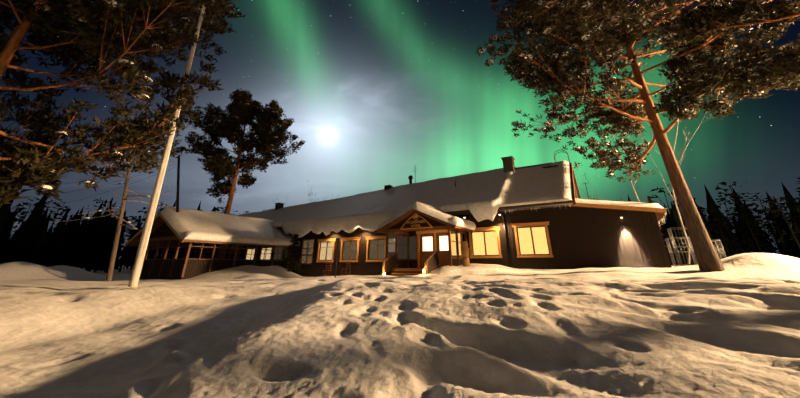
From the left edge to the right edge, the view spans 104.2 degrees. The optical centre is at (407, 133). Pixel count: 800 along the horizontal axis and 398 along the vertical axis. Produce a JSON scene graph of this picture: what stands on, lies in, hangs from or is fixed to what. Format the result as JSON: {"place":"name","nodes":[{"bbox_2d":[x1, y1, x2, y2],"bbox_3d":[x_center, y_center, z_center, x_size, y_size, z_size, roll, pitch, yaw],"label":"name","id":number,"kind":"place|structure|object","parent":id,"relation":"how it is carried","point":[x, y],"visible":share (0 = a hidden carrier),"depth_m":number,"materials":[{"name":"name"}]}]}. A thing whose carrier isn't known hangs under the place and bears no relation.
{"place":"outdoors","nodes":[
{"label":"outdoors","id":0,"kind":"place"},
{"bbox_2d":[0,253,799,397],"bbox_3d":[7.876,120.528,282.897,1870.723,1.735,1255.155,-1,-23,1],"label":"snow ground","id":1,"kind":"structure","parent":0,"point":[476,330],"depth_m":3.55,"materials":[{"name":"white snow"}]},
{"bbox_2d":[10,157,179,258],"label":"power lines","id":2,"kind":"object","parent":1,"relation":"on","point":[177,192],"visible":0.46,"depth_m":21.25,"materials":[{"name":"black metal"}]},
{"bbox_2d":[57,97,175,280],"bbox_3d":[-13.687,2.173,15.316,4.489,9.883,3.420,8,-24,-18],"label":"dead pine","id":3,"kind":"object","parent":1,"relation":"on","point":[115,245],"visible":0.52,"depth_m":14.57,"materials":[{"name":"brown wood"}]},
{"bbox_2d":[0,0,238,38],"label":"pine","id":4,"kind":"object","parent":1,"relation":"on","point":[50,9],"visible":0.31,"depth_m":9.02,"materials":[{"name":"green plant"}]},
{"bbox_2d":[0,0,246,207],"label":"pine","id":5,"kind":"object","parent":1,"relation":"on","point":[31,162],"visible":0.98,"depth_m":9.62,"materials":[{"name":"green plant"}]},
{"bbox_2d":[128,3,205,286],"bbox_3d":[-7.709,-1.455,10.663,0.809,13.111,0.227,20,-30,-39],"label":"flagpole","id":6,"kind":"object","parent":1,"relation":"on","point":[139,258],"visible":0.73,"depth_m":9.32,"materials":[{"name":"white paint"}]},
{"bbox_2d":[124,212,291,279],"bbox_3d":[-14.202,8.625,23.038,7.931,4.414,8.438,-13,-26,28],"label":"cabin","id":7,"kind":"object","parent":1,"relation":"on","point":[163,234],"depth_m":20.57,"materials":[{"name":"brown wood"}]},
{"bbox_2d":[125,206,299,245],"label":"snowy roof","id":8,"kind":"structure","parent":7,"relation":"on","point":[187,224],"depth_m":21.40,"materials":[{"name":"white snow"}]},
{"bbox_2d":[174,87,304,258],"bbox_3d":[-14.887,3.935,28.099,10.390,16.627,9.355,-1,-23,1],"label":"pine","id":9,"kind":"object","parent":1,"relation":"on","point":[242,109],"visible":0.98,"depth_m":27.68,"materials":[{"name":"green plant"}]},
{"bbox_2d":[281,234,302,272],"bbox_3d":[-8.023,8.213,21.524,1.506,2.653,1.627,-13,-26,27],"label":"spruce","id":10,"kind":"object","parent":1,"relation":"on","point":[295,243],"visible":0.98,"depth_m":21.41,"materials":[{"name":"green plant"}]},
{"bbox_2d":[323,263,331,275],"bbox_3d":[-5.679,9.136,20.926,0.480,0.886,1.700,-4,-23,10],"label":"kick sled","id":11,"kind":"object","parent":1,"relation":"on","point":[325,270],"visible":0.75,"depth_m":21.63,"materials":[{"name":"brown wood"}]},
{"bbox_2d":[335,238,340,277],"bbox_3d":[-3.041,5.314,13.259,0.248,1.700,0.248,-1,-23,1],"label":"garden lamp post","id":12,"kind":"object","parent":1,"relation":"on","point":[337,244],"visible":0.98,"depth_m":13.36,"materials":[{"name":"black metal"}]},
{"bbox_2d":[326,261,350,275],"bbox_3d":[-4.483,8.698,20.178,0.480,0.886,1.700,-19,-29,37],"label":"kick sled","id":13,"kind":"object","parent":1,"relation":"on","point":[346,270],"visible":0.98,"depth_m":20.66,"materials":[{"name":"brown wood"}]},
{"bbox_2d":[0,177,799,272],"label":"forest","id":14,"kind":"object","parent":1,"relation":"on","point":[87,244],"visible":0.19,"depth_m":49.53,"materials":[{"name":"plant"}]},
{"bbox_2d":[376,208,473,275],"bbox_3d":[1.125,6.458,17.920,5.009,3.823,5.371,-13,-26,28],"label":"entrance porch","id":15,"kind":"object","parent":1,"relation":"on","point":[429,251],"visible":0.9,"depth_m":17.95,"materials":[{"name":"brown wood"}]},
{"bbox_2d":[400,214,432,229],"bbox_3d":[0.437,4.857,17.356,2.070,0.831,0.042,-13,-26,28],"label":"hotel sign","id":16,"kind":"object","parent":15,"relation":"on","point":[414,221],"visible":1,"depth_m":17.34,"materials":[{"name":"brown wood"}]},
{"bbox_2d":[374,202,475,230],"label":"porch snow","id":17,"kind":"structure","parent":15,"relation":"on","point":[430,210],"depth_m":17.13,"materials":[{"name":"white snow"}]},
{"bbox_2d":[191,163,671,276],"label":"building","id":18,"kind":"structure","parent":1,"relation":"on","point":[584,235],"depth_m":15.46,"materials":[{"name":"brown wood"}]},
{"bbox_2d":[300,239,314,264],"bbox_3d":[-7.742,9.081,24.030,1.350,1.840,0.110,-13,-26,28],"label":"window","id":19,"kind":"structure","parent":18,"relation":"on","point":[307,250],"depth_m":24.00,"materials":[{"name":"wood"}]},
{"bbox_2d":[316,238,335,261],"bbox_3d":[-6.086,8.632,23.069,1.880,1.625,0.220,-13,-26,28],"label":"window","id":20,"kind":"structure","parent":18,"relation":"attached to","point":[326,252],"depth_m":23.15,"materials":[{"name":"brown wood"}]},
{"bbox_2d":[339,237,359,261],"bbox_3d":[-4.123,8.171,21.983,1.880,1.625,0.220,-13,-26,28],"label":"window","id":21,"kind":"structure","parent":18,"relation":"attached to","point":[350,247],"depth_m":22.06,"materials":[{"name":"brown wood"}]},
{"bbox_2d":[365,235,385,261],"bbox_3d":[-2.118,7.700,20.873,1.880,1.625,0.220,-13,-26,28],"label":"window","id":22,"kind":"structure","parent":18,"relation":"attached to","point":[377,249],"depth_m":20.95,"materials":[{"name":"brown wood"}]},
{"bbox_2d":[238,161,572,237],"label":"roof snow","id":23,"kind":"structure","parent":18,"relation":"on","point":[483,195],"depth_m":21.34,"materials":[{"name":"white snow"}]},
{"bbox_2d":[275,150,588,209],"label":"roof fittings","id":24,"kind":"object","parent":18,"relation":"on","point":[508,164],"visible":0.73,"depth_m":21.82,"materials":[{"name":"brown"}]},
{"bbox_2d":[467,226,501,257],"bbox_3d":[4.276,6.070,17.390,2.000,1.625,0.220,-13,-26,28],"label":"window","id":25,"kind":"structure","parent":18,"relation":"attached to","point":[484,242],"depth_m":17.43,"materials":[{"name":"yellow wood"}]},
{"bbox_2d":[383,213,622,274],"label":"outdoor lamps","id":26,"kind":"object","parent":18,"relation":"attached to","point":[621,216],"depth_m":14.80,"materials":[{"name":"grey metal"}]},
{"bbox_2d":[512,221,552,257],"bbox_3d":[6.470,5.508,16.196,1.960,1.725,0.220,-13,-26,28],"label":"window","id":27,"kind":"structure","parent":18,"relation":"attached to","point":[533,240],"depth_m":16.24,"materials":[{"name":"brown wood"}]},
{"bbox_2d":[505,205,666,226],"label":"icicles","id":28,"kind":"object","parent":18,"relation":"hanging from","point":[569,205],"visible":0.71,"depth_m":15.54,"materials":[{"name":"white"}]},
{"bbox_2d":[575,198,666,208],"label":"roof","id":29,"kind":"structure","parent":18,"relation":"on","point":[641,204],"depth_m":14.60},
{"bbox_2d":[574,168,608,199],"bbox_3d":[21.040,9.678,34.523,5.186,11.057,5.074,-1,-23,1],"label":"birch","id":30,"kind":"object","parent":1,"relation":"on","point":[587,188],"visible":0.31,"depth_m":34.68,"materials":[{"name":"brown"}]},
{"bbox_2d":[567,60,645,201],"bbox_3d":[12.443,1.590,18.585,4.617,11.902,4.508,10,-25,-23],"label":"birch","id":31,"kind":"object","parent":1,"relation":"on","point":[620,150],"visible":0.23,"depth_m":18.45,"materials":[{"name":"brown plant"}]},
{"bbox_2d":[476,0,798,271],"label":"pine","id":32,"kind":"object","parent":1,"relation":"on","point":[701,72],"visible":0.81,"depth_m":12.50,"materials":[{"name":"green plant"}]},
{"bbox_2d":[487,0,799,92],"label":"tree branches","id":33,"kind":"object","parent":32,"relation":"attached to","point":[710,14],"visible":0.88,"depth_m":9.90,"materials":[{"name":"green plant"}]},
{"bbox_2d":[638,65,731,263],"bbox_3d":[14.807,0.613,16.883,4.522,12.404,3.861,-11,-25,24],"label":"birch","id":34,"kind":"object","parent":1,"relation":"on","point":[674,196],"visible":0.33,"depth_m":16.73,"materials":[{"name":"white plant"}]},
{"bbox_2d":[660,227,726,265],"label":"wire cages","id":35,"kind":"object","parent":1,"relation":"on","point":[677,251],"visible":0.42,"depth_m":13.90,"materials":[{"name":"grey metal"}]},
{"bbox_2d":[0,0,799,265],"label":"sky","id":36,"kind":"structure","parent":0,"point":[375,91],"materials":[{"name":"green"}]},
{"bbox_2d":[461,240,469,265],"bbox_3d":[2.934,6.069,15.872,0.396,1.301,0.396,8,-24,-17],"label":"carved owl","id":37,"kind":"object","parent":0,"point":[465,249],"visible":0.98,"depth_m":15.71,"materials":[{"name":"brown wood"}]}
]}

